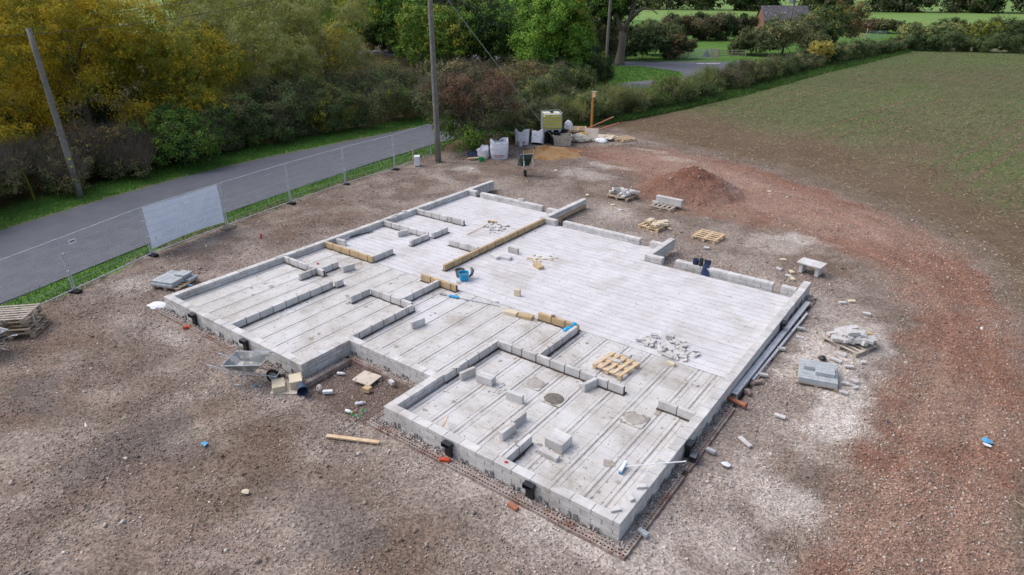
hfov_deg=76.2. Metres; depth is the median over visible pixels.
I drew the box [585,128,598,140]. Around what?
plywood board
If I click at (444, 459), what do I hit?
brick
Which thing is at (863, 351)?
pallet
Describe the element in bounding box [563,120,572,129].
plastic bag
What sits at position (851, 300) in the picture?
block offcut
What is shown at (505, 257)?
concrete block
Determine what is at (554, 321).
partition wall
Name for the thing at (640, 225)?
pallet
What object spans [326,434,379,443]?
timber
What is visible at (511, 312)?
concrete block
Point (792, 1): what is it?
utility pole
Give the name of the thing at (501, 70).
overhead wire
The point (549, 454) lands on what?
concrete block
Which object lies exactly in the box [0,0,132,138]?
willow tree
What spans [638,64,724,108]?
hedge
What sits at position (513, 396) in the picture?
concrete block
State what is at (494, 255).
concrete block
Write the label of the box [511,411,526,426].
concrete block
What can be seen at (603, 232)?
block wall
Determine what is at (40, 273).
fence
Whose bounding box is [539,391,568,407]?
mortar board
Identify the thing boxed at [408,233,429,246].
partition wall
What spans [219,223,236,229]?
sandbag
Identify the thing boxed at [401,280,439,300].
partition wall
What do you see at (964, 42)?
hedge
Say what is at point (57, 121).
utility pole
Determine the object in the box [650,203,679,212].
pallet
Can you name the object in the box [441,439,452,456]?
periscope vent
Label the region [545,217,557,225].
block wall
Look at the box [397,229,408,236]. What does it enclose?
concrete block
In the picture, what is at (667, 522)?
loose stones
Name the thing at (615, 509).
concrete block
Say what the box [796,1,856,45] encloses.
tree
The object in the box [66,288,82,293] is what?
fence foot
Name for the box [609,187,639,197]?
rubble heap
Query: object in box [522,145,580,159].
sand heap
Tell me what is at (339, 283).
partition wall
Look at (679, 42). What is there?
bush
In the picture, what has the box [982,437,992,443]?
litter
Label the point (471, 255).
partition wall
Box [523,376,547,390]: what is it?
mortar board
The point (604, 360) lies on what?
pallet
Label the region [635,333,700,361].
rubble heap
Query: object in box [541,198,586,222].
block wall
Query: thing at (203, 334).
brick footing
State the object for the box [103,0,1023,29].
field
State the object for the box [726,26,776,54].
bush
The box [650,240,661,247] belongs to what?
block wall
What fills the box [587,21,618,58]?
bush
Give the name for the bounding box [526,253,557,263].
rubble heap
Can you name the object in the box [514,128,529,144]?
bulk bag
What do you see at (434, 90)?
utility pole
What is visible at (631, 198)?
pallet
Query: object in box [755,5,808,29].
barn
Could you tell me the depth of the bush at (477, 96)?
37.67 m
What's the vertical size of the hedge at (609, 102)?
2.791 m
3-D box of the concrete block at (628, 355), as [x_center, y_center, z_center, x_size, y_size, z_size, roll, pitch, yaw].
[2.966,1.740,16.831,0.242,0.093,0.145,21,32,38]
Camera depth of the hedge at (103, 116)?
39.84 m
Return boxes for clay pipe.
[727,396,747,408]
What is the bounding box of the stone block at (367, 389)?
[362,385,371,393]
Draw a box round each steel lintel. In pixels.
[731,301,809,395]
[751,313,807,380]
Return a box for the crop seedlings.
[675,50,1023,220]
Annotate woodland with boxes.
[230,0,632,23]
[231,0,612,20]
[232,0,626,23]
[475,0,1023,13]
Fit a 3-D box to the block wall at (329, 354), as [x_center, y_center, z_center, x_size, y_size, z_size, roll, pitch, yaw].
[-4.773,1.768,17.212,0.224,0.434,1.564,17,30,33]
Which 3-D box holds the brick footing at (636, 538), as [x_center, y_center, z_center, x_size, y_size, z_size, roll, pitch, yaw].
[3.570,3.763,13.363,0.107,0.113,5.395,17,30,33]
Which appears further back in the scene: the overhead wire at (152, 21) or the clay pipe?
the overhead wire at (152, 21)
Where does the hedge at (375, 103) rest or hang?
on the grass verge
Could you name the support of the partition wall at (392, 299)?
on the floor
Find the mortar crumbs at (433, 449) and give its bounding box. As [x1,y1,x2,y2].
[159,296,811,549]
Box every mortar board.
[270,380,296,394]
[352,370,381,385]
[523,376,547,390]
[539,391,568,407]
[619,409,649,428]
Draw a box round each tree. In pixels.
[0,0,41,91]
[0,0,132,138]
[0,0,180,134]
[0,64,46,163]
[9,0,124,84]
[96,17,255,129]
[138,0,287,90]
[151,0,270,75]
[163,0,326,97]
[253,0,330,34]
[264,0,402,93]
[287,0,379,73]
[342,0,439,53]
[352,0,448,62]
[391,2,471,68]
[424,0,469,26]
[447,0,535,64]
[506,0,600,71]
[509,0,534,9]
[583,0,657,64]
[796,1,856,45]
[825,0,872,43]
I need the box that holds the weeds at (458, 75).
[401,64,523,92]
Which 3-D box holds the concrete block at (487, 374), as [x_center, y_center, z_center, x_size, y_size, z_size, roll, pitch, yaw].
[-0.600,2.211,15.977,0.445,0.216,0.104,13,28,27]
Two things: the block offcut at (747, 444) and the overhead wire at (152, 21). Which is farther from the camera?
the overhead wire at (152, 21)
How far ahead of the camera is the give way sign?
69.88 m
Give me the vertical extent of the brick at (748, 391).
0.068 m
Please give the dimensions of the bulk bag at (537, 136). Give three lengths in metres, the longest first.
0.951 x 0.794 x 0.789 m
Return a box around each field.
[92,37,1023,281]
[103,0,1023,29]
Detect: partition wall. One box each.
[230,281,334,327]
[283,256,326,276]
[298,268,315,280]
[320,261,338,272]
[324,241,373,262]
[334,278,344,287]
[349,288,370,303]
[351,304,414,338]
[371,288,412,307]
[373,248,394,261]
[383,220,428,235]
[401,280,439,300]
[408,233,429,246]
[416,209,464,225]
[420,274,459,292]
[430,227,448,238]
[442,340,499,382]
[443,218,545,270]
[448,239,478,251]
[498,340,626,395]
[503,434,533,461]
[537,312,580,332]
[538,326,579,356]
[656,399,695,421]
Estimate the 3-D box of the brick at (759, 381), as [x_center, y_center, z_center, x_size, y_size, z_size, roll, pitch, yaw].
[6.120,2.339,16.238,0.215,0.070,0.105,-7,26,-13]
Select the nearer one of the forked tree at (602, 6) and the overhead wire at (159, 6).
the overhead wire at (159, 6)
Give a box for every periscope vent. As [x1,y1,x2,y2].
[188,312,197,324]
[239,338,248,350]
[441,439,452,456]
[522,480,535,499]
[684,439,695,457]
[779,320,787,332]
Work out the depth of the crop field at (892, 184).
42.40 m
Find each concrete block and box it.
[271,377,285,393]
[289,372,302,389]
[336,238,346,245]
[342,263,354,271]
[388,379,394,384]
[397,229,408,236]
[410,317,424,328]
[459,366,475,380]
[476,373,493,386]
[479,371,495,383]
[490,252,500,259]
[499,422,515,440]
[500,254,511,260]
[503,308,518,316]
[506,390,523,403]
[508,246,518,253]
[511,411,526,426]
[514,288,520,296]
[518,312,533,320]
[533,262,543,269]
[539,447,559,461]
[545,435,564,453]
[548,433,566,450]
[550,431,569,447]
[553,428,571,445]
[582,377,597,391]
[609,505,620,512]
[622,351,632,358]
[625,492,634,501]
[636,483,646,488]
[656,195,669,204]
[667,360,675,366]
[668,197,683,206]
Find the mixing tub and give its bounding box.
[553,133,571,145]
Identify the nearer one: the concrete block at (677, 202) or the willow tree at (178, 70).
the concrete block at (677, 202)
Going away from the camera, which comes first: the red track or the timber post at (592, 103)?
the red track
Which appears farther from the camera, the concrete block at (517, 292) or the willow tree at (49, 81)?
the willow tree at (49, 81)
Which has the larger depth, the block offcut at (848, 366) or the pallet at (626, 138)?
the pallet at (626, 138)
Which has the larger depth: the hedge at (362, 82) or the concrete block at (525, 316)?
the hedge at (362, 82)
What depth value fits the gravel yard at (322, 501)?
14.44 m
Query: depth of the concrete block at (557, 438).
13.66 m
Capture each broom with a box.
[467,220,496,234]
[618,460,685,474]
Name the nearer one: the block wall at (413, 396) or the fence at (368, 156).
the block wall at (413, 396)
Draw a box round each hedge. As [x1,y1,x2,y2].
[0,71,199,146]
[191,77,371,153]
[218,58,421,137]
[352,66,497,129]
[356,17,631,51]
[541,79,662,125]
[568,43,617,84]
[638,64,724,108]
[660,9,763,40]
[712,50,786,90]
[776,48,826,75]
[824,35,909,63]
[905,30,1023,53]
[930,13,1023,36]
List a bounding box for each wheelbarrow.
[0,327,22,349]
[199,351,281,385]
[517,147,534,176]
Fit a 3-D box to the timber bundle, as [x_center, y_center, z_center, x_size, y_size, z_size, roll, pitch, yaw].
[-1.956,-7.386,37.224,1.195,0.095,0.361,-6,25,-12]
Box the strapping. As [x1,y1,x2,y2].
[818,355,826,360]
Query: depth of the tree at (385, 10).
80.35 m
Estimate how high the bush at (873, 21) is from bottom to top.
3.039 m
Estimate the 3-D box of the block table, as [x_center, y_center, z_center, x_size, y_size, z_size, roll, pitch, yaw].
[10.249,-0.679,22.389,0.823,0.395,0.558,22,33,40]
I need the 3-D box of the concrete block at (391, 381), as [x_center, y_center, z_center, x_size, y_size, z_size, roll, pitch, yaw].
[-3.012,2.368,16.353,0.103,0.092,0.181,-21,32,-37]
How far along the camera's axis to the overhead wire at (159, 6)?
35.36 m
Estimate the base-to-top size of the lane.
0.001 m
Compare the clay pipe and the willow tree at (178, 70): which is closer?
the clay pipe
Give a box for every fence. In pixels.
[0,239,73,310]
[59,208,151,288]
[141,183,226,252]
[219,164,289,223]
[285,148,344,201]
[342,135,394,182]
[392,124,430,167]
[718,49,746,58]
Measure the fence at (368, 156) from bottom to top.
1.875 m
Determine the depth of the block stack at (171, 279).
21.61 m
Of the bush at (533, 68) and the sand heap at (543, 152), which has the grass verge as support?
the bush at (533, 68)
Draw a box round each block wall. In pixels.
[164,294,309,377]
[171,180,493,299]
[303,335,354,374]
[349,337,436,383]
[384,402,625,541]
[391,372,443,409]
[469,189,477,195]
[480,192,544,211]
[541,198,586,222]
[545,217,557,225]
[547,207,557,213]
[563,221,641,244]
[616,281,810,533]
[644,253,664,265]
[648,238,674,255]
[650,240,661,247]
[674,259,774,292]
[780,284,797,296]
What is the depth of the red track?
16.55 m
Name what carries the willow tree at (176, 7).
on the grass verge
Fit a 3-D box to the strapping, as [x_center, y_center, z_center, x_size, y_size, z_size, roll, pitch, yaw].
[8.199,1.853,17.251,0.195,0.093,0.198,-5,25,-9]
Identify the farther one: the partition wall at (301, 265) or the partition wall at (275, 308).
the partition wall at (301, 265)
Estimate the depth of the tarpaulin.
37.59 m
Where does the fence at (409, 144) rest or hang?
on the gravel yard at (322, 501)
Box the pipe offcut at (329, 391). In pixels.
[322,389,332,393]
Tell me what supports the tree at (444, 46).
on the grass verge
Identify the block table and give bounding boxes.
[797,257,826,276]
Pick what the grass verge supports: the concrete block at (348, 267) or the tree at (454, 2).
the tree at (454, 2)
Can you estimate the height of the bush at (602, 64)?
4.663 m
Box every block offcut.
[738,436,746,442]
[743,441,751,447]
[774,413,785,418]
[829,356,842,362]
[836,351,846,356]
[838,389,847,394]
[844,364,853,368]
[847,299,855,302]
[849,378,858,383]
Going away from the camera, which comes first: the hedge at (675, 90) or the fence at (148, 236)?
the fence at (148, 236)
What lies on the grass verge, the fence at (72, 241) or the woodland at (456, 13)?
the woodland at (456, 13)
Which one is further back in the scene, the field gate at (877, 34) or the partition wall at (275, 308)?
the field gate at (877, 34)
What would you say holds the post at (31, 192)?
on the grass verge
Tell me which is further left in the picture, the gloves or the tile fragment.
the tile fragment
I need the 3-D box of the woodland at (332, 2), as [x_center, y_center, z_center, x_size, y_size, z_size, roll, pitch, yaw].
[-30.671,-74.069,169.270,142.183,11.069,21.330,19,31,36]
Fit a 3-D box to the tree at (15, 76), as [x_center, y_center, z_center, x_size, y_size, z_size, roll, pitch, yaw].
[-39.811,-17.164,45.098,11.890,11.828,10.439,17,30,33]
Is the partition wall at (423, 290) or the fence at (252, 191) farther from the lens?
the fence at (252, 191)
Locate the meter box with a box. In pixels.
[414,155,419,165]
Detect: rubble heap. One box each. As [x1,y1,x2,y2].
[483,222,509,233]
[487,382,506,393]
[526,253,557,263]
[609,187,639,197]
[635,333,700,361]
[644,217,668,227]
[826,325,876,345]
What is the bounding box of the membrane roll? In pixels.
[699,258,710,275]
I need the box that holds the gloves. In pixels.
[563,326,572,331]
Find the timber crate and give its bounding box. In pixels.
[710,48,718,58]
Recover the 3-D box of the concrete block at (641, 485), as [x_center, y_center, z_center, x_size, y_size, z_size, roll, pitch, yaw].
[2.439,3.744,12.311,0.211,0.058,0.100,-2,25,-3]
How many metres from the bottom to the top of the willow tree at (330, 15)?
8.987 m
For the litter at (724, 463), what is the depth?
13.48 m
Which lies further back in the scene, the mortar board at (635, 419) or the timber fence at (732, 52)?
the timber fence at (732, 52)
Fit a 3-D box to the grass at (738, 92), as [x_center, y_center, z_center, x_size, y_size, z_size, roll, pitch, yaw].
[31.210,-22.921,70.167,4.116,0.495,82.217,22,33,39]
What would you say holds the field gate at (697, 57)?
on the grass verge
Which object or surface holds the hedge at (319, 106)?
on the grass verge
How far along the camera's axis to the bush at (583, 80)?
52.86 m
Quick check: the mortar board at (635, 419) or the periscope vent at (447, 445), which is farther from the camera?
the mortar board at (635, 419)
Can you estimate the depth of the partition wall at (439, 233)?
25.25 m
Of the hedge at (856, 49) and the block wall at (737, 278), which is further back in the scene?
the hedge at (856, 49)
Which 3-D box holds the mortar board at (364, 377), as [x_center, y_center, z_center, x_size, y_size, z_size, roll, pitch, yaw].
[-3.680,2.299,16.568,0.560,0.030,0.500,12,28,25]
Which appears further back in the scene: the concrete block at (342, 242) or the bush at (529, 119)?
the bush at (529, 119)
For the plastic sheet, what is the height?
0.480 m
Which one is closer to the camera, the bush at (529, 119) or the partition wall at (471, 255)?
the partition wall at (471, 255)
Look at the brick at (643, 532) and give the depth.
11.76 m
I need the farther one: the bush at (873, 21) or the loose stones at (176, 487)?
the bush at (873, 21)
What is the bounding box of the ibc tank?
[541,110,562,131]
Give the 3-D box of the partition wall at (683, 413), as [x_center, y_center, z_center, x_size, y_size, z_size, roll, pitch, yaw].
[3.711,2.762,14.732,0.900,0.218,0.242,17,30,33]
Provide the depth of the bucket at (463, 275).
21.41 m
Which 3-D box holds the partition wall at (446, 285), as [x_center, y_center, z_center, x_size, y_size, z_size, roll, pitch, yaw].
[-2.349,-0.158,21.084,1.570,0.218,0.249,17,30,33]
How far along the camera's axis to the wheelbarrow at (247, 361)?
16.32 m
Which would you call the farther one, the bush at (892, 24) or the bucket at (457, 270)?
the bush at (892, 24)
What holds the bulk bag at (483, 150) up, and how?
on the gravel yard at (322, 501)
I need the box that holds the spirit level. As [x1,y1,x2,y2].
[440,293,499,306]
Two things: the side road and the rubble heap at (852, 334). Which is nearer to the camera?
the rubble heap at (852, 334)
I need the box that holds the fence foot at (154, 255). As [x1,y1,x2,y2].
[146,252,158,256]
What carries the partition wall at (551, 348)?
on the floor
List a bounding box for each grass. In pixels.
[538,49,913,129]
[564,65,681,92]
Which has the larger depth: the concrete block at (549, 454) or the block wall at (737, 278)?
the block wall at (737, 278)
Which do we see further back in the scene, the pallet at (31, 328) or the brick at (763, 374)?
the pallet at (31, 328)
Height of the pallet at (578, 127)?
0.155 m
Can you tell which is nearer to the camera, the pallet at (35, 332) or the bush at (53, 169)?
the pallet at (35, 332)
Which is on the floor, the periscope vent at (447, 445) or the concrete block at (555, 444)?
the concrete block at (555, 444)
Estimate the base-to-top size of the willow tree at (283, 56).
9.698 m
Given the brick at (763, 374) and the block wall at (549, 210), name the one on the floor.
the block wall at (549, 210)
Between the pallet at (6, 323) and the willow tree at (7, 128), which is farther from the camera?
the willow tree at (7, 128)
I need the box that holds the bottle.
[355,401,365,404]
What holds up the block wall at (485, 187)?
on the cavity fill
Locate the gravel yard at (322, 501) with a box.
[0,127,1023,574]
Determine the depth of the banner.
25.07 m
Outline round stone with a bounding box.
[316,384,321,391]
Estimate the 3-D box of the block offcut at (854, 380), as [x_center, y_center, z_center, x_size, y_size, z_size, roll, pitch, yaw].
[8.539,2.325,16.307,0.108,0.053,0.206,-17,30,-32]
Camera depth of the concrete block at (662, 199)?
29.14 m
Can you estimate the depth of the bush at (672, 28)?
89.34 m
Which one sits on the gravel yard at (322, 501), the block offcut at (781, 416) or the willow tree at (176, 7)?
the block offcut at (781, 416)
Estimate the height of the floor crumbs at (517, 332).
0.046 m
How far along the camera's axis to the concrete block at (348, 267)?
22.20 m
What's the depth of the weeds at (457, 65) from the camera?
64.75 m
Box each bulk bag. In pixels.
[476,144,488,158]
[490,137,508,158]
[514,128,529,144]
[531,128,543,144]
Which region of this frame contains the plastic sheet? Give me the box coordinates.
[571,133,591,141]
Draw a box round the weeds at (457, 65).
[409,52,526,78]
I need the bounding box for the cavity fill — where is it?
[162,295,813,551]
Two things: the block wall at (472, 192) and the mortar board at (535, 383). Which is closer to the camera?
the mortar board at (535, 383)
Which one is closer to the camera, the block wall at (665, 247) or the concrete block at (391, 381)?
the concrete block at (391, 381)
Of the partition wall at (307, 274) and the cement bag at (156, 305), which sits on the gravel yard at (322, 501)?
the cement bag at (156, 305)
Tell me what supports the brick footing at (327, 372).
on the gravel yard at (322, 501)
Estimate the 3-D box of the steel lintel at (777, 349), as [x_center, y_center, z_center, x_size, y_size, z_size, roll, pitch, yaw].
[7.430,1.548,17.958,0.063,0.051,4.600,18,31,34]
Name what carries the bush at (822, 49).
on the grass verge
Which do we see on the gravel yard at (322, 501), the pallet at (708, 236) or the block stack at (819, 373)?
the pallet at (708, 236)
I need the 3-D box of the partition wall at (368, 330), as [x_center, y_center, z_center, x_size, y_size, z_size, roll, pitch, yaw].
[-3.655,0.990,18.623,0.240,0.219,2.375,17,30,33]
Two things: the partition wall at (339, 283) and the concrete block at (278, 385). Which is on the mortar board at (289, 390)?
the concrete block at (278, 385)
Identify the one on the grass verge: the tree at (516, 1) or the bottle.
the tree at (516, 1)
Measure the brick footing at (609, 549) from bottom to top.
0.112 m
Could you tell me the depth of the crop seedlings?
54.03 m
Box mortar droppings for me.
[226,231,683,484]
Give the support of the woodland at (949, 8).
on the field at (928, 16)
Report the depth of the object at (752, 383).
18.11 m
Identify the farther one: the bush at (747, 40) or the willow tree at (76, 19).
the bush at (747, 40)
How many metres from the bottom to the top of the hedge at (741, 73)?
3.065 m
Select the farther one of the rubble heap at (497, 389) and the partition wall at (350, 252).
the partition wall at (350, 252)
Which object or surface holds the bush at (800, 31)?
on the grass verge
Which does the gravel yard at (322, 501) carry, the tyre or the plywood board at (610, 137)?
the plywood board at (610, 137)
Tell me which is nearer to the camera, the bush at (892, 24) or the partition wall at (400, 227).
the partition wall at (400, 227)
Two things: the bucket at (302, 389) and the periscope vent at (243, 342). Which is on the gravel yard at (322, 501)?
the bucket at (302, 389)
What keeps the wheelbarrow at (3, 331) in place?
on the gravel yard at (322, 501)
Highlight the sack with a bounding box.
[594,137,607,142]
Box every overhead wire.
[37,0,273,33]
[110,0,194,13]
[448,0,557,143]
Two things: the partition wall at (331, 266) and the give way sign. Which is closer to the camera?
the partition wall at (331, 266)
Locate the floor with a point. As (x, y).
(720, 325)
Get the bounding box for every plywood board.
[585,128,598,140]
[598,134,614,139]
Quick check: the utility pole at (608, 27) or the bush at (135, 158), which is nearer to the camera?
the bush at (135, 158)
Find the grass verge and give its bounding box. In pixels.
[0,19,900,312]
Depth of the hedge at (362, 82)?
48.43 m
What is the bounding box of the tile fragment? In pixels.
[241,489,248,493]
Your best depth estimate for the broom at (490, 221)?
26.54 m
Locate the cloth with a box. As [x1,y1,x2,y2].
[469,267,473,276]
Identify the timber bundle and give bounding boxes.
[467,156,487,159]
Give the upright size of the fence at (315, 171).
1.875 m
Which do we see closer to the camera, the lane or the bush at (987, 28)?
the lane
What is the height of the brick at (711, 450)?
0.069 m
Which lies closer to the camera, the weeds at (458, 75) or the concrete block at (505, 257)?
the concrete block at (505, 257)
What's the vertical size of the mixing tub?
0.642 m
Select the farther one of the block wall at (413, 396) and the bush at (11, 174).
the bush at (11, 174)
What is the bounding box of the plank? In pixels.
[588,117,613,127]
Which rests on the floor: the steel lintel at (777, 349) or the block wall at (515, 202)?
the block wall at (515, 202)
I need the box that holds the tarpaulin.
[467,150,477,156]
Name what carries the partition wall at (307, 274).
on the floor
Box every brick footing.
[154,308,288,380]
[304,357,352,386]
[351,358,414,389]
[366,410,383,426]
[367,420,626,560]
[386,426,620,549]
[622,406,734,556]
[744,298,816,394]
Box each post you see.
[12,156,35,200]
[590,91,596,127]
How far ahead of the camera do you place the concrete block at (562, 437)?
13.72 m
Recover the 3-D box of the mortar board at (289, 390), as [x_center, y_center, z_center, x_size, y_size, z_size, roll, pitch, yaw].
[-5.565,2.464,16.199,0.660,0.025,0.620,0,25,1]
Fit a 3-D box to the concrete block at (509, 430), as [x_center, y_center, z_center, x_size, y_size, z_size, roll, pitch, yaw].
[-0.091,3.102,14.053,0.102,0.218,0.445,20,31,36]
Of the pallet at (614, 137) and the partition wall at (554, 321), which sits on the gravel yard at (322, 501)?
the pallet at (614, 137)
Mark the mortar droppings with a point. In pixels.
(608, 463)
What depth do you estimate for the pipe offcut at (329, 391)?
16.02 m
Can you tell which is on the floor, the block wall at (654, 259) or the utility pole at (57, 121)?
the block wall at (654, 259)
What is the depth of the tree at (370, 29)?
91.82 m
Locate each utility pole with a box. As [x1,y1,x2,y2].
[25,28,83,198]
[428,0,440,162]
[603,0,611,81]
[781,0,795,53]
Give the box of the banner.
[142,185,223,248]
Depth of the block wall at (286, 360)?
17.99 m
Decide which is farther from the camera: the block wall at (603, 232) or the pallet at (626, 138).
the pallet at (626, 138)
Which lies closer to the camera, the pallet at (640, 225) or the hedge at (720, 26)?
the pallet at (640, 225)
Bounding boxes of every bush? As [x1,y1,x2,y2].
[0,138,41,197]
[1,121,119,194]
[29,111,135,171]
[81,125,162,181]
[105,106,240,155]
[120,100,225,166]
[408,57,528,155]
[490,54,549,97]
[498,93,565,140]
[510,59,580,104]
[541,59,600,93]
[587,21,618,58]
[625,23,671,58]
[637,16,682,53]
[659,33,698,58]
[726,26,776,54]
[758,10,831,54]
[807,38,837,61]
[858,16,886,32]
[875,19,906,33]
[896,19,967,38]
[936,17,1008,38]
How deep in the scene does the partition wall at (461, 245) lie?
24.00 m
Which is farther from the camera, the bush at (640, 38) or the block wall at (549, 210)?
the bush at (640, 38)
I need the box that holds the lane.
[0,83,648,302]
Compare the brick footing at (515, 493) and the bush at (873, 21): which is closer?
the brick footing at (515, 493)
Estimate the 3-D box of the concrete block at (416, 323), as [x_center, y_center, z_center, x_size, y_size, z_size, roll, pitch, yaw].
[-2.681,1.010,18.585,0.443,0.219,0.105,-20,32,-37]
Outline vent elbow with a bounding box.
[688,450,699,462]
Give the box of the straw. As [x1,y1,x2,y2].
[624,87,1023,506]
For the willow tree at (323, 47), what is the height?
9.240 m
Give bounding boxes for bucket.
[297,382,308,395]
[455,267,464,277]
[458,270,468,281]
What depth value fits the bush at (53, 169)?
31.03 m
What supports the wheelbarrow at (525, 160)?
on the gravel yard at (322, 501)
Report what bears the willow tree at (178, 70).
on the grass verge
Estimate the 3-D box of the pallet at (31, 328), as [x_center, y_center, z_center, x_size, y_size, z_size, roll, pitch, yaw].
[-14.326,1.079,18.820,1.269,0.154,1.008,-4,25,-7]
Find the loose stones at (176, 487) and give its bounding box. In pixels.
[8,141,1023,574]
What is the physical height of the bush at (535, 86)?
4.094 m
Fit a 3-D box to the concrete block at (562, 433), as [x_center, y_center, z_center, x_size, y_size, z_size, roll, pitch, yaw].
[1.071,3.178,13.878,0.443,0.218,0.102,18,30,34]
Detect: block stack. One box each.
[150,270,197,287]
[798,358,837,388]
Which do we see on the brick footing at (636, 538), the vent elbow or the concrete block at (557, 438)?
the vent elbow
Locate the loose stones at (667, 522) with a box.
[97,176,863,564]
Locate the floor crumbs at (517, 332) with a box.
[193,212,754,503]
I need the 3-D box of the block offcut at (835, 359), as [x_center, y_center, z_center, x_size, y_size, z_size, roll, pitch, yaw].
[8.537,1.905,17.215,0.106,0.059,0.308,-21,32,-37]
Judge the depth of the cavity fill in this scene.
14.20 m
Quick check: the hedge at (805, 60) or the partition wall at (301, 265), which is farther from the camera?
the hedge at (805, 60)
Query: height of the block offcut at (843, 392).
0.060 m
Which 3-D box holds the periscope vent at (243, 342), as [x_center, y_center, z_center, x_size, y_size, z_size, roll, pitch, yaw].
[-7.233,1.570,17.654,0.230,0.356,0.130,17,30,33]
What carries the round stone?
on the gravel yard at (322, 501)
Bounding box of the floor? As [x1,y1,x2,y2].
[183,195,790,508]
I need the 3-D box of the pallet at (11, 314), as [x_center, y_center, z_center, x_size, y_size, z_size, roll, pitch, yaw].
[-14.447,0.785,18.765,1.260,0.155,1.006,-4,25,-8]
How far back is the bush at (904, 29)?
110.92 m
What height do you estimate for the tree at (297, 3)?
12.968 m
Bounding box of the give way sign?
[702,50,709,65]
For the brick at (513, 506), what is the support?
on the gravel yard at (322, 501)
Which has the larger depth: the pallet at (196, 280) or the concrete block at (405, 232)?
the concrete block at (405, 232)
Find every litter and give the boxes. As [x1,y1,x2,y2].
[721,461,730,466]
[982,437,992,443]
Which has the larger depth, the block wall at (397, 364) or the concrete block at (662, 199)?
the concrete block at (662, 199)
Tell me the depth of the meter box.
35.81 m
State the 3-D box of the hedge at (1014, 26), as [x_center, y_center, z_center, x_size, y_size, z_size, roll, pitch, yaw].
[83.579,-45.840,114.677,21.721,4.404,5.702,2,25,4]
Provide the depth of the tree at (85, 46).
53.73 m
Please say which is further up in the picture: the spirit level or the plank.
the plank
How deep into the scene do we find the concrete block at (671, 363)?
16.63 m
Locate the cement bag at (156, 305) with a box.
[147,301,165,309]
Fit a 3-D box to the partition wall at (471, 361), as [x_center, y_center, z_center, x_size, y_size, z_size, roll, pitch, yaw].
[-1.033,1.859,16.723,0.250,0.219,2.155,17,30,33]
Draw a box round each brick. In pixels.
[439,457,449,462]
[507,501,518,511]
[637,527,648,537]
[705,447,716,454]
[744,388,752,395]
[754,379,762,383]
[759,372,767,376]
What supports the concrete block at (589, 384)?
on the floor
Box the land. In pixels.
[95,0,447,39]
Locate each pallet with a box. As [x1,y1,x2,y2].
[0,303,40,324]
[0,308,41,327]
[3,317,50,339]
[4,313,46,335]
[152,278,198,291]
[570,126,586,131]
[592,351,639,379]
[604,133,620,141]
[606,192,638,202]
[614,135,636,141]
[638,220,669,232]
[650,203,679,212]
[691,229,725,243]
[795,363,837,391]
[821,335,880,357]
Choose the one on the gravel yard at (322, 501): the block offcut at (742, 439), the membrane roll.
the block offcut at (742, 439)
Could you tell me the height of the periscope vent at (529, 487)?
0.356 m
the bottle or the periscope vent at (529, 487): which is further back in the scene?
the bottle
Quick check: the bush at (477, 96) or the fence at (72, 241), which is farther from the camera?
the bush at (477, 96)
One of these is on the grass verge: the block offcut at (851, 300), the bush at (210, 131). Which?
the bush at (210, 131)
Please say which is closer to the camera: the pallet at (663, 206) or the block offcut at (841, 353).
the block offcut at (841, 353)
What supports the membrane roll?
on the block wall at (737, 278)
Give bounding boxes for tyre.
[550,130,559,134]
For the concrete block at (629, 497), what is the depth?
12.02 m
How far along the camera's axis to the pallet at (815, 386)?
16.19 m
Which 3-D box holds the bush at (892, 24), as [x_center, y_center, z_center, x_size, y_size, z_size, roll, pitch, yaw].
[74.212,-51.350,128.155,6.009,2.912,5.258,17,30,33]
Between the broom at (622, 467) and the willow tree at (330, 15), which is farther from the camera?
the willow tree at (330, 15)
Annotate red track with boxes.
[572,146,1023,574]
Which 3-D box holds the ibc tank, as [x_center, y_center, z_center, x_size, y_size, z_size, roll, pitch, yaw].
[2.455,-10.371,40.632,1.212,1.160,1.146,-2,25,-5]
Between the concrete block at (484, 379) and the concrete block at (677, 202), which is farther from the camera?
the concrete block at (677, 202)
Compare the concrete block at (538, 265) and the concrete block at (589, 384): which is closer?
the concrete block at (589, 384)
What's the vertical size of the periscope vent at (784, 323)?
0.356 m
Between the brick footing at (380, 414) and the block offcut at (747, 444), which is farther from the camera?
the brick footing at (380, 414)
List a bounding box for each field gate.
[689,52,709,57]
[868,31,886,37]
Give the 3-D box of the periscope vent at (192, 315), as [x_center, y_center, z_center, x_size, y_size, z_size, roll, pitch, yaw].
[-9.310,0.927,19.061,0.230,0.356,0.130,17,30,33]
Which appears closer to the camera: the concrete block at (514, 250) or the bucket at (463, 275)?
the bucket at (463, 275)
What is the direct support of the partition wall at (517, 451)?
on the floor
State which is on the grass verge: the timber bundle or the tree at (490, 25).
the tree at (490, 25)
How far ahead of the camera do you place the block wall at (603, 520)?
12.87 m
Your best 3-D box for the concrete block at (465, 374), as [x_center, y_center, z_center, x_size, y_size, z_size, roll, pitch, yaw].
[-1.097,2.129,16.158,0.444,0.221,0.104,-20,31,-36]
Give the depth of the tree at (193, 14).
62.37 m
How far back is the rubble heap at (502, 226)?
26.06 m
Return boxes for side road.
[359,40,923,83]

